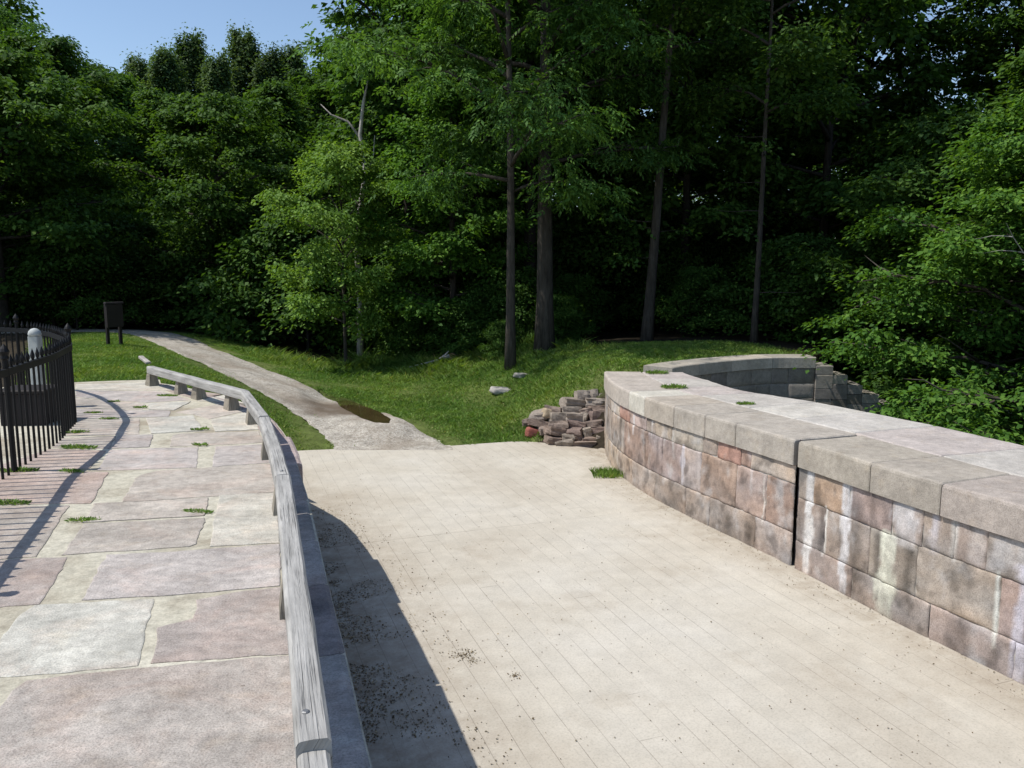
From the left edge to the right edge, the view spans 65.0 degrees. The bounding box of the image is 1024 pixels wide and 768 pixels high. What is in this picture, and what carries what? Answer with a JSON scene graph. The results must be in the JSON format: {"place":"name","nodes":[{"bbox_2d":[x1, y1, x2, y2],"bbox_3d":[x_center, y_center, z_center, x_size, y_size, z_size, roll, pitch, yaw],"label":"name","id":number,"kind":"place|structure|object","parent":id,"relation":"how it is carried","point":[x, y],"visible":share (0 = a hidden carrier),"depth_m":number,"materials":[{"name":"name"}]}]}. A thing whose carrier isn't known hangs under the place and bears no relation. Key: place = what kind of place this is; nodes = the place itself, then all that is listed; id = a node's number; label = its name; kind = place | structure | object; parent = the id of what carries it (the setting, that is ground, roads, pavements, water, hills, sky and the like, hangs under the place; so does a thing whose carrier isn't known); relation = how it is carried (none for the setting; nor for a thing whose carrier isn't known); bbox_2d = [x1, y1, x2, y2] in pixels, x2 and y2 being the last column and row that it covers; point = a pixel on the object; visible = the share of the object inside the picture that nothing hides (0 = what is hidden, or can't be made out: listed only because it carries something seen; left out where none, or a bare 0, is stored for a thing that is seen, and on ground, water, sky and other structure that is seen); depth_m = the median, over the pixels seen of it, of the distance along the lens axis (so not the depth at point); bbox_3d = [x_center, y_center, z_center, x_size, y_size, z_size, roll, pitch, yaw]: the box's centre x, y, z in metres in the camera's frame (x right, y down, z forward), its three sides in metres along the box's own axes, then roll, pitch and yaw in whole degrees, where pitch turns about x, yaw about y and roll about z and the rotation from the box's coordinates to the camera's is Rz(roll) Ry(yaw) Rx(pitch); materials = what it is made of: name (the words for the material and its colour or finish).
{"place":"outdoors","nodes":[
{"label":"outdoors","id":0,"kind":"place"},
{"bbox_2d":[0,384,59,425],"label":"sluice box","id":1,"kind":"object","parent":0,"point":[23,404],"visible":0.39,"depth_m":8.94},
{"bbox_2d":[0,380,371,767],"bbox_3d":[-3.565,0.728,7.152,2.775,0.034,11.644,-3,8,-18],"label":"pavement","id":2,"kind":"structure","parent":0,"point":[235,713],"depth_m":4.11,"materials":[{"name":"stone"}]},
{"bbox_2d":[28,328,45,384],"bbox_3d":[-5.945,-0.199,10.070,0.152,1.000,0.152,0,8,0],"label":"white post","id":3,"kind":"object","parent":2,"relation":"on","point":[34,338],"visible":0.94,"depth_m":9.98,"materials":[{"name":"paint"}]},
{"bbox_2d":[0,314,76,479],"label":"iron fence","id":4,"kind":"object","parent":2,"relation":"on","point":[58,359],"visible":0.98,"depth_m":7.74,"materials":[{"name":"metal"}]},
{"bbox_2d":[1,327,452,449],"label":"path","id":5,"kind":"structure","parent":0,"point":[336,424],"depth_m":16.45,"materials":[{"name":"concrete"}]},
{"bbox_2d":[336,400,390,422],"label":"puddle water","id":6,"kind":"structure","parent":5,"relation":"on","point":[366,413],"depth_m":16.30,"materials":[{"name":"liquid"}]},
{"bbox_2d":[0,309,832,450],"bbox_3d":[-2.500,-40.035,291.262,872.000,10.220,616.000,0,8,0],"label":"ground","id":7,"kind":"structure","parent":0,"point":[624,334],"depth_m":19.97,"materials":[{"name":"plant"}]},
{"bbox_2d":[0,0,47,203],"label":"forest tree","id":8,"kind":"object","parent":7,"relation":"on","point":[23,8],"visible":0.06,"depth_m":42.58,"materials":[{"name":"green plant"}]},
{"bbox_2d":[0,0,98,206],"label":"forest tree","id":9,"kind":"object","parent":7,"relation":"on","point":[33,29],"visible":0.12,"depth_m":37.40,"materials":[{"name":"green plant"}]},
{"bbox_2d":[0,72,101,221],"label":"forest tree","id":10,"kind":"object","parent":7,"relation":"on","point":[9,196],"visible":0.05,"depth_m":31.33,"materials":[{"name":"green plant"}]},
{"bbox_2d":[0,65,132,324],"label":"forest tree","id":11,"kind":"object","parent":7,"relation":"on","point":[38,192],"visible":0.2,"depth_m":29.62,"materials":[{"name":"green plant"}]},
{"bbox_2d":[0,31,150,216],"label":"forest tree","id":12,"kind":"object","parent":7,"relation":"on","point":[59,48],"visible":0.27,"depth_m":33.79,"materials":[{"name":"green plant"}]},
{"bbox_2d":[0,43,153,333],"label":"maple tree","id":13,"kind":"object","parent":7,"relation":"on","point":[38,106],"visible":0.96,"depth_m":25.03,"materials":[{"name":"green plant"}]},
{"bbox_2d":[58,60,139,205],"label":"forest tree","id":14,"kind":"object","parent":7,"relation":"on","point":[102,66],"visible":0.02,"depth_m":49.08,"materials":[{"name":"green plant"}]},
{"bbox_2d":[103,302,123,344],"bbox_3d":[-9.548,-1.360,19.310,0.128,1.220,0.470,5,9,30],"label":"information sign","id":15,"kind":"object","parent":7,"relation":"on","point":[113,314],"visible":0.89,"depth_m":19.22,"materials":[{"name":"metal"}]},
{"bbox_2d":[102,48,151,197],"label":"poplar tree","id":16,"kind":"object","parent":7,"relation":"on","point":[133,65],"visible":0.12,"depth_m":53.16,"materials":[{"name":"green plant"}]},
{"bbox_2d":[67,68,193,218],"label":"forest tree","id":17,"kind":"object","parent":7,"relation":"on","point":[126,81],"visible":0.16,"depth_m":40.08,"materials":[{"name":"green plant"}]},
{"bbox_2d":[94,211,199,323],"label":"shrub","id":18,"kind":"object","parent":7,"relation":"on","point":[160,225],"visible":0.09,"depth_m":32.02,"materials":[{"name":"green plant"}]},
{"bbox_2d":[112,238,215,329],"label":"shrub","id":19,"kind":"object","parent":7,"relation":"on","point":[145,261],"visible":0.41,"depth_m":29.42,"materials":[{"name":"green plant"}]},
{"bbox_2d":[99,84,240,235],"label":"forest tree","id":20,"kind":"object","parent":7,"relation":"on","point":[152,100],"visible":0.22,"depth_m":36.13,"materials":[{"name":"green plant"}]},
{"bbox_2d":[134,37,218,219],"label":"poplar tree","id":21,"kind":"object","parent":7,"relation":"on","point":[163,72],"visible":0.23,"depth_m":47.38,"materials":[{"name":"green plant"}]},
{"bbox_2d":[168,22,225,199],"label":"poplar tree","id":22,"kind":"object","parent":7,"relation":"on","point":[188,51],"visible":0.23,"depth_m":51.00,"materials":[{"name":"green plant"}]},
{"bbox_2d":[116,204,288,334],"bbox_3d":[-10.740,-4.058,30.429,7.778,5.271,7.411,8,11,43],"label":"shrub","id":23,"kind":"object","parent":7,"relation":"on","point":[209,240],"visible":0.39,"depth_m":28.81,"materials":[{"name":"green plant"}]},
{"bbox_2d":[74,87,337,334],"bbox_3d":[-10.633,-6.122,29.888,8.398,8.798,8.219,7,10,40],"label":"maple tree","id":24,"kind":"object","parent":7,"relation":"on","point":[192,119],"visible":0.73,"depth_m":28.23,"materials":[{"name":"green plant"}]},
{"bbox_2d":[190,45,253,204],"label":"poplar tree","id":25,"kind":"object","parent":7,"relation":"on","point":[215,74],"visible":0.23,"depth_m":48.44,"materials":[{"name":"green plant"}]},
{"bbox_2d":[224,18,263,99],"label":"poplar tree","id":26,"kind":"object","parent":7,"relation":"on","point":[244,48],"visible":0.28,"depth_m":51.87,"materials":[{"name":"green plant"}]},
{"bbox_2d":[160,383,369,767],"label":"towpath wall","id":27,"kind":"structure","parent":7,"relation":"on","point":[348,748],"depth_m":3.70,"materials":[{"name":"stone"}]},
{"bbox_2d":[145,366,332,767],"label":"timber railing","id":28,"kind":"object","parent":27,"relation":"on","point":[312,738],"visible":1,"depth_m":3.61,"materials":[{"name":"wood"}]},
{"bbox_2d":[184,77,347,221],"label":"forest tree","id":29,"kind":"object","parent":7,"relation":"on","point":[273,87],"visible":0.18,"depth_m":36.01,"materials":[{"name":"green plant"}]},
{"bbox_2d":[238,41,297,203],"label":"poplar tree","id":30,"kind":"object","parent":7,"relation":"on","point":[268,65],"visible":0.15,"depth_m":49.26,"materials":[{"name":"green plant"}]},
{"bbox_2d":[165,206,378,354],"bbox_3d":[-7.191,-3.291,26.763,7.936,5.377,7.561,-5,9,-32],"label":"shrub","id":31,"kind":"object","parent":7,"relation":"on","point":[256,250],"visible":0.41,"depth_m":26.08,"materials":[{"name":"green plant"}]},
{"bbox_2d":[244,281,322,340],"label":"shrub","id":32,"kind":"object","parent":7,"relation":"on","point":[253,320],"visible":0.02,"depth_m":30.49,"materials":[{"name":"green plant"}]},
{"bbox_2d":[276,35,307,99],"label":"poplar tree","id":33,"kind":"object","parent":7,"relation":"on","point":[295,62],"visible":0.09,"depth_m":52.11,"materials":[{"name":"green plant"}]},
{"bbox_2d":[250,95,352,213],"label":"forest tree","id":34,"kind":"object","parent":7,"relation":"on","point":[305,131],"visible":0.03,"depth_m":42.40,"materials":[{"name":"green plant"}]},
{"bbox_2d":[249,205,399,351],"bbox_3d":[-5.200,-3.512,28.684,8.150,5.523,7.765,-3,9,-22],"label":"shrub","id":35,"kind":"object","parent":7,"relation":"on","point":[325,266],"visible":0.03,"depth_m":26.68,"materials":[{"name":"green plant"}]},
{"bbox_2d":[242,136,407,366],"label":"young tree","id":36,"kind":"object","parent":7,"relation":"on","point":[330,164],"visible":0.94,"depth_m":22.13,"materials":[{"name":"green plant"}]},
{"bbox_2d":[276,27,398,206],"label":"forest tree","id":37,"kind":"object","parent":7,"relation":"on","point":[324,115],"visible":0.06,"depth_m":40.02,"materials":[{"name":"green plant"}]},
{"bbox_2d":[321,80,374,355],"bbox_3d":[-4.948,-4.833,24.581,1.616,8.607,0.241,0,8,0],"label":"dead snag","id":38,"kind":"object","parent":7,"relation":"on","point":[360,346],"visible":0.48,"depth_m":24.27,"materials":[{"name":"grey wood"}]},
{"bbox_2d":[307,242,445,355],"bbox_3d":[-3.808,-2.776,27.183,6.242,4.229,5.947,-7,11,-43],"label":"shrub","id":39,"kind":"object","parent":7,"relation":"on","point":[336,335],"visible":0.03,"depth_m":26.33,"materials":[{"name":"green plant"}]},
{"bbox_2d":[279,18,484,259],"bbox_3d":[-4.927,-7.534,31.564,8.746,12.239,10.005,3,8,20],"label":"forest tree","id":40,"kind":"object","parent":7,"relation":"on","point":[346,204],"visible":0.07,"depth_m":30.01,"materials":[{"name":"green plant"}]},
{"bbox_2d":[337,280,440,357],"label":"shrub","id":41,"kind":"object","parent":7,"relation":"on","point":[375,338],"visible":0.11,"depth_m":25.59,"materials":[{"name":"green plant"}]},
{"bbox_2d":[285,0,518,220],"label":"forest tree","id":42,"kind":"object","parent":7,"relation":"on","point":[350,87],"visible":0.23,"depth_m":25.76,"materials":[{"name":"green plant"}]},
{"bbox_2d":[293,6,524,209],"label":"forest tree","id":43,"kind":"object","parent":7,"relation":"on","point":[342,26],"visible":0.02,"depth_m":40.20,"materials":[{"name":"green plant"}]},
{"bbox_2d":[366,292,463,356],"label":"shrub","id":44,"kind":"object","parent":7,"relation":"on","point":[410,329],"visible":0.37,"depth_m":23.99,"materials":[{"name":"green plant"}]},
{"bbox_2d":[333,215,497,352],"bbox_3d":[-2.874,-3.233,27.732,6.987,4.969,7.334,6,10,36],"label":"shrub","id":45,"kind":"object","parent":7,"relation":"on","point":[403,276],"visible":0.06,"depth_m":25.54,"materials":[{"name":"green plant"}]},
{"bbox_2d":[367,213,525,339],"bbox_3d":[-1.802,-3.314,27.453,7.454,5.050,7.101,-2,8,-14],"label":"shrub","id":46,"kind":"object","parent":7,"relation":"on","point":[429,230],"visible":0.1,"depth_m":25.75,"materials":[{"name":"green plant"}]},
{"bbox_2d":[413,298,501,355],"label":"shrub","id":47,"kind":"object","parent":7,"relation":"on","point":[472,325],"visible":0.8,"depth_m":22.74,"materials":[{"name":"green plant"}]},
{"bbox_2d":[330,0,587,348],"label":"leafy tree","id":48,"kind":"object","parent":7,"relation":"on","point":[452,243],"visible":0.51,"depth_m":23.04,"materials":[{"name":"green plant"}]},
{"bbox_2d":[293,0,629,249],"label":"forest tree","id":49,"kind":"object","parent":7,"relation":"on","point":[344,133],"visible":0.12,"depth_m":28.04,"materials":[{"name":"green plant"}]},
{"bbox_2d":[443,267,502,337],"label":"shrub","id":50,"kind":"object","parent":7,"relation":"on","point":[468,280],"visible":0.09,"depth_m":25.92,"materials":[{"name":"green plant"}]},
{"bbox_2d":[439,279,534,350],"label":"shrub","id":51,"kind":"object","parent":7,"relation":"on","point":[481,294],"visible":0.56,"depth_m":22.83,"materials":[{"name":"green plant"}]},
{"bbox_2d":[287,0,712,370],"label":"ash tree","id":52,"kind":"object","parent":7,"relation":"on","point":[586,130],"visible":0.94,"depth_m":18.25,"materials":[{"name":"green plant"}]},
{"bbox_2d":[477,319,530,358],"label":"shrub","id":53,"kind":"object","parent":7,"relation":"on","point":[496,330],"visible":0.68,"depth_m":21.36,"materials":[{"name":"green plant"}]},
{"bbox_2d":[304,0,726,351],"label":"ash tree","id":54,"kind":"object","parent":7,"relation":"on","point":[544,335],"visible":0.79,"depth_m":19.90,"materials":[{"name":"green plant"}]},
{"bbox_2d":[393,27,640,234],"bbox_3d":[0.356,-10.006,35.211,12.643,15.467,11.052,2,8,14],"label":"forest tree","id":55,"kind":"object","parent":7,"relation":"on","point":[494,195],"visible":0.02,"depth_m":33.08,"materials":[{"name":"green plant"}]},
{"bbox_2d":[357,0,689,334],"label":"forest tree","id":56,"kind":"object","parent":7,"relation":"on","point":[533,59],"visible":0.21,"depth_m":24.48,"materials":[{"name":"green plant"}]},
{"bbox_2d":[463,265,591,348],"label":"shrub","id":57,"kind":"object","parent":7,"relation":"on","point":[525,278],"visible":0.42,"depth_m":23.15,"materials":[{"name":"green plant"}]},
{"bbox_2d":[528,418,548,426],"bbox_3d":[0.516,0.741,14.951,0.454,0.145,0.365,11,-4,4],"label":"rubble stone","id":58,"kind":"object","parent":7,"relation":"on","point":[535,422],"visible":0.69,"depth_m":14.79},
{"bbox_2d":[548,412,566,421],"bbox_3d":[0.831,0.611,14.777,0.318,0.206,0.391,-1,1,-6],"label":"rubble stone","id":59,"kind":"object","parent":58,"relation":"on","point":[557,416],"visible":0.81,"depth_m":14.60,"materials":[{"name":"stone"}]},
{"bbox_2d":[543,425,567,435],"bbox_3d":[0.824,0.863,14.613,0.488,0.186,0.335,8,-3,-23],"label":"rubble stone","id":60,"kind":"object","parent":7,"relation":"on","point":[553,431],"visible":0.78,"depth_m":14.46,"materials":[{"name":"stone"}]},
{"bbox_2d":[519,293,594,342],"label":"shrub","id":61,"kind":"object","parent":7,"relation":"on","point":[566,310],"visible":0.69,"depth_m":22.19,"materials":[{"name":"green plant"}]},
{"bbox_2d":[464,42,651,224],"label":"forest tree","id":62,"kind":"object","parent":7,"relation":"on","point":[564,175],"depth_m":39.17,"materials":[{"name":"green plant"}]},
{"bbox_2d":[501,224,619,336],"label":"shrub","id":63,"kind":"object","parent":7,"relation":"on","point":[560,251],"visible":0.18,"depth_m":27.25,"materials":[{"name":"green plant"}]},
{"bbox_2d":[559,397,585,406],"bbox_3d":[1.165,0.352,14.974,0.496,0.187,0.344,6,7,-20],"label":"rubble stone","id":64,"kind":"object","parent":7,"relation":"on","point":[569,401],"visible":0.77,"depth_m":14.83,"materials":[{"name":"stone"}]},
{"bbox_2d":[553,272,619,340],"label":"shrub","id":65,"kind":"object","parent":7,"relation":"on","point":[580,288],"visible":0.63,"depth_m":24.90,"materials":[{"name":"green plant"}]},
{"bbox_2d":[552,227,630,330],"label":"shrub","id":66,"kind":"object","parent":7,"relation":"on","point":[606,304],"visible":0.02,"depth_m":28.50,"materials":[{"name":"green plant"}]},
{"bbox_2d":[553,209,671,332],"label":"shrub","id":67,"kind":"object","parent":7,"relation":"on","point":[602,244],"visible":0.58,"depth_m":27.30,"materials":[{"name":"green plant"}]},
{"bbox_2d":[554,2,747,223],"bbox_3d":[7.640,-10.948,38.930,12.275,15.016,10.730,7,10,39],"label":"forest tree","id":68,"kind":"object","parent":7,"relation":"on","point":[612,137],"visible":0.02,"depth_m":37.44,"materials":[{"name":"green plant"}]},
{"bbox_2d":[298,441,1023,767],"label":"concrete path","id":69,"kind":"structure","parent":7,"relation":"on","point":[533,574],"depth_m":6.77,"materials":[{"name":"concrete"}]},
{"bbox_2d":[312,502,576,766],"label":"leaf litter","id":70,"kind":"object","parent":69,"relation":"on","point":[371,710],"visible":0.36,"depth_m":6.22,"materials":[{"name":"plant"}]},
{"bbox_2d":[589,465,624,478],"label":"grass tuft","id":71,"kind":"object","parent":69,"relation":"on","point":[606,472],"visible":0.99,"depth_m":12.18,"materials":[{"name":"plant"}]},
{"bbox_2d":[312,451,1021,765],"bbox_3d":[0.688,1.897,8.621,8.383,0.022,11.208,0,8,0],"label":"scattered debris","id":72,"kind":"object","parent":69,"relation":"on","point":[605,607],"visible":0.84,"depth_m":6.77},
{"bbox_2d":[604,209,718,323],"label":"shrub","id":73,"kind":"object","parent":7,"relation":"on","point":[661,225],"visible":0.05,"depth_m":31.56,"materials":[{"name":"green plant"}]},
{"bbox_2d":[600,227,726,332],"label":"shrub","id":74,"kind":"object","parent":7,"relation":"on","point":[670,249],"visible":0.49,"depth_m":27.70,"materials":[{"name":"green plant"}]},
{"bbox_2d":[534,0,805,340],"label":"tall tree","id":75,"kind":"object","parent":7,"relation":"on","point":[647,328],"visible":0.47,"depth_m":21.09,"materials":[{"name":"green plant"}]},
{"bbox_2d":[553,0,787,327],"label":"forest tree","id":76,"kind":"object","parent":7,"relation":"on","point":[641,116],"visible":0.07,"depth_m":30.52,"materials":[{"name":"green plant"}]},
{"bbox_2d":[640,264,743,336],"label":"shrub","id":77,"kind":"object","parent":7,"relation":"on","point":[696,281],"visible":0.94,"depth_m":23.38,"materials":[{"name":"green plant"}]},
{"bbox_2d":[512,0,880,331],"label":"forest tree","id":78,"kind":"object","parent":7,"relation":"on","point":[683,211],"visible":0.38,"depth_m":26.45,"materials":[{"name":"green plant"}]},
{"bbox_2d":[633,240,773,329],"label":"shrub","id":79,"kind":"object","parent":7,"relation":"on","point":[721,263],"visible":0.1,"depth_m":28.35,"materials":[{"name":"green plant"}]},
{"bbox_2d":[635,226,788,331],"bbox_3d":[7.508,-3.705,29.165,6.113,4.142,5.824,-1,8,-7],"label":"shrub","id":80,"kind":"object","parent":7,"relation":"on","point":[739,245],"visible":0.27,"depth_m":28.32,"materials":[{"name":"green plant"}]},
{"bbox_2d":[640,29,840,242],"bbox_3d":[9.885,-10.109,36.348,11.606,14.198,10.145,-5,9,-31],"label":"forest tree","id":81,"kind":"object","parent":7,"relation":"on","point":[700,183],"visible":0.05,"depth_m":34.17,"materials":[{"name":"green plant"}]},
{"bbox_2d":[606,0,895,341],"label":"tall tree","id":82,"kind":"object","parent":7,"relation":"on","point":[782,59],"visible":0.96,"depth_m":18.98,"materials":[{"name":"green plant"}]},
{"bbox_2d":[743,202,810,315],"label":"shrub","id":83,"kind":"object","parent":7,"relation":"on","point":[782,231],"visible":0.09,"depth_m":30.93,"materials":[{"name":"green plant"}]},
{"bbox_2d":[695,231,864,343],"bbox_3d":[7.099,-2.388,20.708,4.560,3.090,4.345,0,8,1],"label":"shrub","id":84,"kind":"object","parent":7,"relation":"on","point":[774,271],"visible":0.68,"depth_m":20.44,"materials":[{"name":"green plant"}]},
{"bbox_2d":[643,354,929,422],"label":"wing wall","id":85,"kind":"structure","parent":7,"relation":"on","point":[777,375],"depth_m":16.27,"materials":[{"name":"stone"}]},
{"bbox_2d":[629,0,968,319],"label":"forest tree","id":86,"kind":"object","parent":7,"relation":"on","point":[932,37],"visible":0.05,"depth_m":28.50,"materials":[{"name":"green plant"}]},
{"bbox_2d":[697,9,914,238],"bbox_3d":[12.628,-9.353,35.112,9.347,13.081,10.693,-4,9,-29],"label":"forest tree","id":87,"kind":"object","parent":7,"relation":"on","point":[811,167],"visible":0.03,"depth_m":33.86,"materials":[{"name":"green plant"}]},
{"bbox_2d":[604,371,1023,684],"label":"stone parapet","id":88,"kind":"structure","parent":7,"relation":"on","point":[917,527],"depth_m":7.88,"materials":[{"name":"stone"}]},
{"bbox_2d":[673,0,1014,335],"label":"forest tree","id":89,"kind":"object","parent":7,"relation":"on","point":[821,201],"visible":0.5,"depth_m":25.06,"materials":[{"name":"green plant"}]},
{"bbox_2d":[721,0,1004,246],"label":"forest tree","id":90,"kind":"object","parent":7,"relation":"on","point":[939,14],"visible":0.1,"depth_m":27.95,"materials":[{"name":"green plant"}]},
{"bbox_2d":[826,333,921,381],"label":"shrub","id":91,"kind":"object","parent":7,"relation":"on","point":[838,365],"visible":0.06,"depth_m":20.99,"materials":[{"name":"green plant"}]},
{"bbox_2d":[766,107,987,359],"bbox_3d":[11.534,-3.038,23.596,8.066,9.867,7.050,0,8,1],"label":"forest tree","id":92,"kind":"object","parent":7,"relation":"on","point":[871,158],"visible":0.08,"depth_m":23.26,"materials":[{"name":"green plant"}]},
{"bbox_2d":[750,109,1023,415],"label":"forest tree","id":93,"kind":"object","parent":7,"relation":"on","point":[932,134],"visible":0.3,"depth_m":17.75,"materials":[{"name":"green plant"}]},
{"bbox_2d":[771,154,1007,411],"bbox_3d":[9.313,-1.351,20.205,5.998,8.394,6.862,2,8,15],"label":"forest tree","id":94,"kind":"object","parent":7,"relation":"on","point":[875,254],"visible":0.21,"depth_m":19.30,"materials":[{"name":"green plant"}]},
{"bbox_2d":[850,370,963,424],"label":"shrub","id":95,"kind":"object","parent":7,"relation":"on","point":[880,386],"visible":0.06,"depth_m":17.70,"materials":[{"name":"green plant"}]},
{"bbox_2d":[791,93,1023,445],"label":"box elder","id":96,"kind":"object","parent":7,"relation":"on","point":[976,243],"visible":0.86,"depth_m":14.78,"materials":[{"name":"green plant"}]},
{"bbox_2d":[855,0,1023,120],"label":"forest tree","id":97,"kind":"object","parent":7,"relation":"on","point":[971,55],"visible":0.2,"depth_m":25.95,"materials":[{"name":"green plant"}]},
{"bbox_2d":[860,316,1023,403],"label":"shrub","id":98,"kind":"object","parent":7,"relation":"on","point":[1019,354],"visible":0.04,"depth_m":18.90,"materials":[{"name":"green plant"}]},
{"bbox_2d":[902,200,1023,431],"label":"forest tree","id":99,"kind":"object","parent":7,"relation":"on","point":[983,359],"visible":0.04,"depth_m":17.47,"materials":[{"name":"green plant"}]},
{"bbox_2d":[919,46,1023,289],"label":"forest tree","id":100,"kind":"object","parent":7,"relation":"on","point":[1016,66],"visible":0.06,"depth_m":21.08,"materials":[{"name":"green plant"}]},
{"bbox_2d":[929,7,1023,221],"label":"forest tree","id":101,"kind":"object","parent":7,"relation":"on","point":[992,38],"visible":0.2,"depth_m":25.83,"materials":[{"name":"green plant"}]},
{"bbox_2d":[3,0,1017,206],"label":"sky","id":102,"kind":"structure","parent":0,"point":[107,28],"materials":[{"name":"blue"}]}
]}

